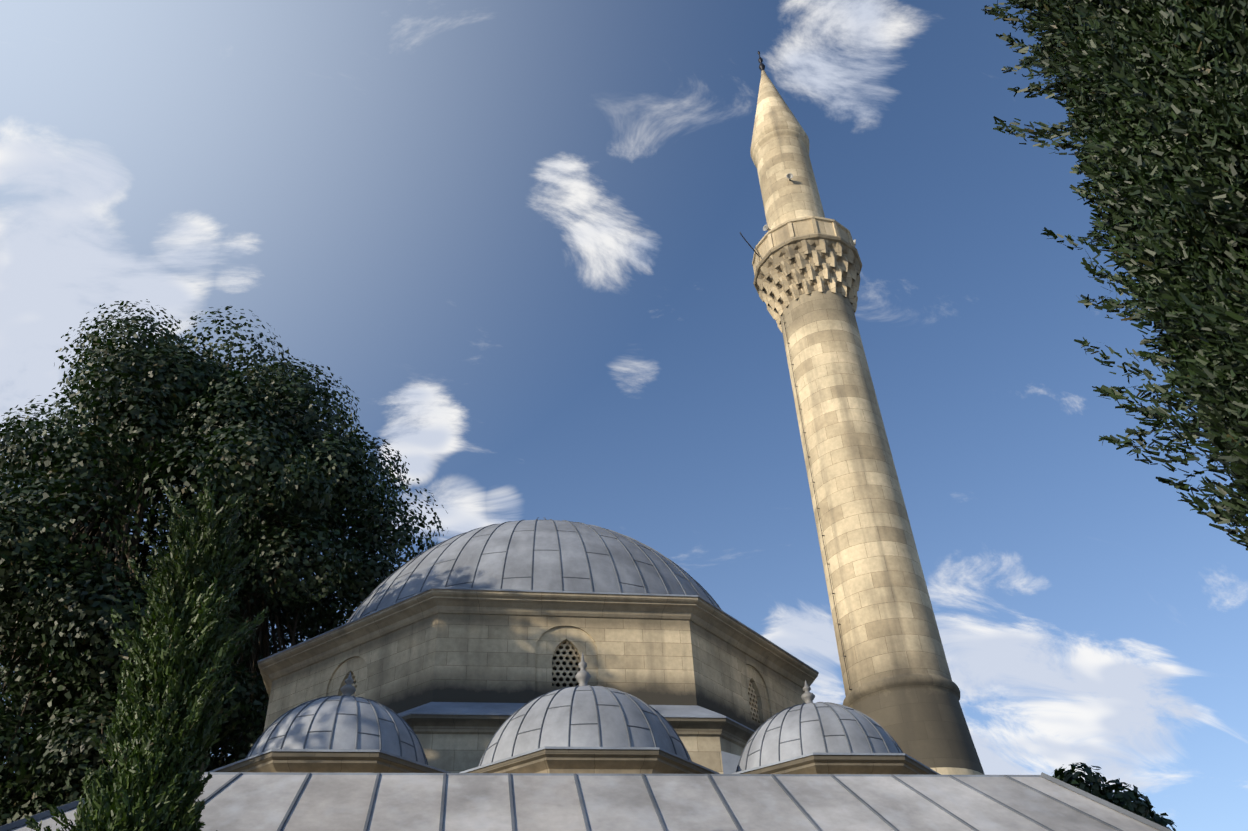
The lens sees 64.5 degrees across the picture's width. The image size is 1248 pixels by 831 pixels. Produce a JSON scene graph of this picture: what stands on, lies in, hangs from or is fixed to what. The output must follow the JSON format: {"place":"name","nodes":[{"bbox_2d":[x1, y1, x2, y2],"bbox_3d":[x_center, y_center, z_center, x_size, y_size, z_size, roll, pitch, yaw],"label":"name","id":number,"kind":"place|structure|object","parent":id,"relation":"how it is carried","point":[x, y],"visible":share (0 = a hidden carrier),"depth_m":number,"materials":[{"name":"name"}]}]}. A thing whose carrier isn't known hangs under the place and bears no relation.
{"place":"outdoors","nodes":[
{"label":"outdoors","id":0,"kind":"place"},
{"bbox_2d":[24,478,268,830],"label":"cypress","id":1,"kind":"object","parent":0,"point":[174,681],"depth_m":9.05,"materials":[{"name":"green plant"}]},
{"bbox_2d":[0,299,447,825],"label":"tree","id":2,"kind":"object","parent":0,"point":[194,450],"depth_m":28.37,"materials":[{"name":"green plant"}]},
{"bbox_2d":[401,714,753,773],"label":"plinth wall","id":3,"kind":"structure","parent":0,"point":[454,743],"depth_m":18.75,"materials":[{"name":"beige stone"}]},
{"bbox_2d":[264,613,804,730],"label":"drum wall","id":4,"kind":"structure","parent":3,"relation":"on","point":[442,657],"depth_m":20.86,"materials":[{"name":"beige stone"}]},
{"bbox_2d":[347,520,719,622],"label":"main dome","id":5,"kind":"structure","parent":4,"relation":"on","point":[546,575],"depth_m":23.70,"materials":[{"name":"grey metal"}]},
{"bbox_2d":[345,519,722,623],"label":"dome seams","id":6,"kind":"object","parent":5,"relation":"on","point":[502,578],"visible":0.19,"depth_m":24.33,"materials":[{"name":"grey metal"}]},
{"bbox_2d":[258,589,817,697],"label":"cornice","id":7,"kind":"structure","parent":4,"relation":"attached to","point":[703,614],"depth_m":21.44,"materials":[{"name":"beige stone"}]},
{"bbox_2d":[257,587,818,673],"bbox_3d":[-2.256,7.859,26.535,13.770,0.125,13.770,3,-37,-9],"label":"lead drum gutter","id":8,"kind":"object","parent":7,"relation":"on","point":[539,591],"visible":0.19,"depth_m":21.41,"materials":[{"name":"grey metal"}]},
{"bbox_2d":[341,641,760,723],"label":"windows","id":9,"kind":"structure","parent":4,"relation":"in","point":[753,703],"depth_m":20.78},
{"bbox_2d":[552,648,578,686],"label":"window grille","id":10,"kind":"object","parent":4,"relation":"in","point":[561,669],"depth_m":20.96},
{"bbox_2d":[398,702,754,731],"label":"lower roof","id":11,"kind":"structure","parent":3,"relation":"on","point":[459,708],"depth_m":19.40,"materials":[{"name":"grey metal"}]},
{"bbox_2d":[0,0,1247,830],"label":"sky","id":12,"kind":"structure","parent":0,"point":[511,229],"materials":[{"name":"blue"}]},
{"bbox_2d":[721,751,740,773],"bbox_3d":[-2.075,11.073,24.116,14.200,1.100,14.200,3,-37,-9],"label":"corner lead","id":13,"kind":"object","parent":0,"point":[730,761],"visible":0.08,"depth_m":19.20,"materials":[{"name":"grey metal"}]},
{"bbox_2d":[763,173,855,244],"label":"loudspeakers","id":14,"kind":"object","parent":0,"point":[789,176],"visible":0.71,"depth_m":30.86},
{"bbox_2d":[1052,762,1176,830],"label":"tree","id":15,"kind":"object","parent":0,"point":[1093,785],"depth_m":26.91,"materials":[{"name":"green plant"}]},
{"label":"ground","id":16,"kind":"structure","parent":0,"visible":0},
{"bbox_2d":[780,290,984,774],"bbox_3d":[6.218,5.617,23.019,3.381,21.550,3.381,3,-37,-9],"label":"minaret shaft","id":17,"kind":"object","parent":16,"relation":"on","point":[904,692],"visible":0.69,"depth_m":23.69,"materials":[{"name":"beige stone"}]},
{"bbox_2d":[750,70,824,228],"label":"spire","id":18,"kind":"structure","parent":17,"relation":"attached to","point":[779,149],"depth_m":32.72,"materials":[{"name":"stone"}]},
{"bbox_2d":[758,50,764,70],"bbox_3d":[5.153,-13.378,37.319,0.240,1.390,0.240,3,-37,-9],"label":"finial","id":19,"kind":"object","parent":18,"relation":"attached to","point":[761,65],"visible":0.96,"depth_m":37.06,"materials":[{"name":"grey metal"}]},
{"bbox_2d":[740,232,851,689],"bbox_3d":[4.407,0.252,26.362,1.123,14.516,0.085,15,-40,-22],"label":"minaret ironwork","id":20,"kind":"object","parent":17,"relation":"attached to","point":[811,475],"visible":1,"depth_m":25.52,"materials":[{"name":"black metal"}]},
{"bbox_2d":[757,239,859,331],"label":"minaret muqarnas","id":21,"kind":"object","parent":17,"relation":"on","point":[788,274],"visible":0.67,"depth_m":29.18,"materials":[{"name":"beige stone"}]},
{"bbox_2d":[752,216,861,298],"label":"balcony parapet","id":22,"kind":"structure","parent":21,"relation":"on","point":[773,241],"depth_m":29.75,"materials":[{"name":"beige stone"}]},
{"bbox_3d":[-1.564,12.970,20.016,14.200,6.900,18.520,3,-37,-9],"label":"hall","id":23,"kind":"object","parent":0,"visible":0},
{"bbox_2d":[247,696,426,763],"bbox_3d":[-4.676,5.433,16.363,3.030,1.420,3.030,3,-37,-9],"label":"dome","id":24,"kind":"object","parent":23,"relation":"on","point":[344,733],"visible":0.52,"depth_m":15.36,"materials":[{"name":"grey metal"}]},
{"bbox_2d":[246,695,427,764],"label":"dome seams","id":25,"kind":"object","parent":24,"relation":"attached to","point":[331,731],"visible":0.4,"depth_m":15.63,"materials":[{"name":"grey metal"}]},
{"bbox_2d":[340,671,355,695],"bbox_3d":[-4.718,4.677,16.933,0.642,0.625,0.642,3,-37,-9],"label":"finial","id":26,"kind":"object","parent":24,"relation":"on","point":[348,689],"visible":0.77,"depth_m":16.86,"materials":[{"name":"grey metal"}]},
{"bbox_2d":[7,775,1159,830],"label":"roof","id":27,"kind":"structure","parent":23,"relation":"attached to","point":[413,803],"depth_m":13.47,"materials":[{"name":"grey metal"}]},
{"bbox_2d":[215,751,443,772],"bbox_3d":[-4.626,6.325,15.692,3.660,0.785,3.660,3,-37,-9],"label":"dome base","id":28,"kind":"object","parent":27,"relation":"on","point":[319,762],"visible":0.19,"depth_m":14.50,"materials":[{"name":"beige stone"}]},
{"bbox_2d":[209,749,450,772],"bbox_3d":[-4.644,5.992,15.943,3.700,0.080,3.700,3,-37,-9],"label":"porch dome flashing","id":29,"kind":"object","parent":28,"relation":"attached to","point":[342,750],"visible":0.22,"depth_m":14.56,"materials":[{"name":"grey metal"}]},
{"bbox_2d":[0,772,1171,830],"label":"roof seams","id":30,"kind":"object","parent":27,"relation":"on","point":[21,822],"visible":0.65,"depth_m":13.66,"materials":[{"name":"grey metal"}]},
{"bbox_2d":[466,749,715,773],"bbox_3d":[-0.627,6.565,16.292,4.160,0.765,4.160,3,-37,-9],"label":"dome base","id":31,"kind":"object","parent":27,"relation":"on","point":[622,761],"visible":0.17,"depth_m":14.90,"materials":[{"name":"beige stone"}]},
{"bbox_2d":[459,746,719,773],"bbox_3d":[-0.646,6.240,16.537,4.200,0.080,4.200,3,-37,-9],"label":"porch dome flashing","id":32,"kind":"object","parent":31,"relation":"attached to","point":[555,747],"visible":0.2,"depth_m":14.98,"materials":[{"name":"grey metal"}]},
{"bbox_2d":[204,772,1040,776],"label":"roof ridge","id":33,"kind":"structure","parent":27,"relation":"on","point":[529,774],"depth_m":14.30,"materials":[{"name":"grey metal"}]},
{"bbox_2d":[740,755,936,774],"bbox_3d":[3.468,6.795,16.919,3.660,0.785,3.660,3,-37,-9],"label":"dome base","id":34,"kind":"object","parent":27,"relation":"on","point":[857,764],"visible":0.15,"depth_m":15.71,"materials":[{"name":"beige stone"}]},
{"bbox_2d":[731,752,940,774],"bbox_3d":[3.450,6.462,17.170,3.700,0.080,3.700,3,-37,-9],"label":"porch dome flashing","id":35,"kind":"object","parent":34,"relation":"on","point":[794,758],"visible":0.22,"depth_m":15.79,"materials":[{"name":"grey metal"}]},
{"bbox_2d":[479,686,690,765],"bbox_3d":[-0.682,5.590,17.026,3.770,1.650,3.770,3,-37,-9],"label":"dome","id":36,"kind":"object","parent":23,"relation":"on","point":[612,727],"visible":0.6,"depth_m":15.70,"materials":[{"name":"grey metal"}]},
{"bbox_2d":[575,652,590,685],"bbox_3d":[-0.735,4.657,17.729,0.683,0.892,0.683,3,-37,-9],"label":"finial","id":37,"kind":"object","parent":36,"relation":"on","point":[583,676],"visible":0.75,"depth_m":17.64,"materials":[{"name":"grey metal"}]},
{"bbox_2d":[478,685,691,765],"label":"dome seams","id":38,"kind":"object","parent":36,"relation":"attached to","point":[547,708],"visible":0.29,"depth_m":16.03,"materials":[{"name":"grey metal"}]},
{"bbox_2d":[737,703,901,771],"bbox_3d":[3.418,5.903,17.590,3.110,1.420,3.110,3,-37,-9],"label":"dome","id":39,"kind":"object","parent":23,"relation":"on","point":[812,741],"visible":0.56,"depth_m":16.53,"materials":[{"name":"grey metal"}]},
{"bbox_2d":[801,680,814,703],"bbox_3d":[3.376,5.147,18.160,0.642,0.625,0.642,3,-37,-9],"label":"finial","id":40,"kind":"object","parent":39,"relation":"on","point":[807,696],"visible":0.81,"depth_m":18.08,"materials":[{"name":"grey metal"}]},
{"bbox_2d":[736,702,902,771],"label":"dome seams","id":41,"kind":"object","parent":39,"relation":"on","point":[823,735],"visible":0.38,"depth_m":16.82,"materials":[{"name":"grey metal"}]},
{"bbox_3d":[5.242,-2.363,7.794,2.344,15.440,2.250,3,-37,-9],"label":"cypress","id":42,"kind":"object","parent":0,"visible":0},
{"bbox_2d":[981,0,1247,550],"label":"tree","id":43,"kind":"object","parent":42,"relation":"attached to","point":[1154,93],"visible":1,"depth_m":7.10,"materials":[{"name":"green plant"}]}
]}

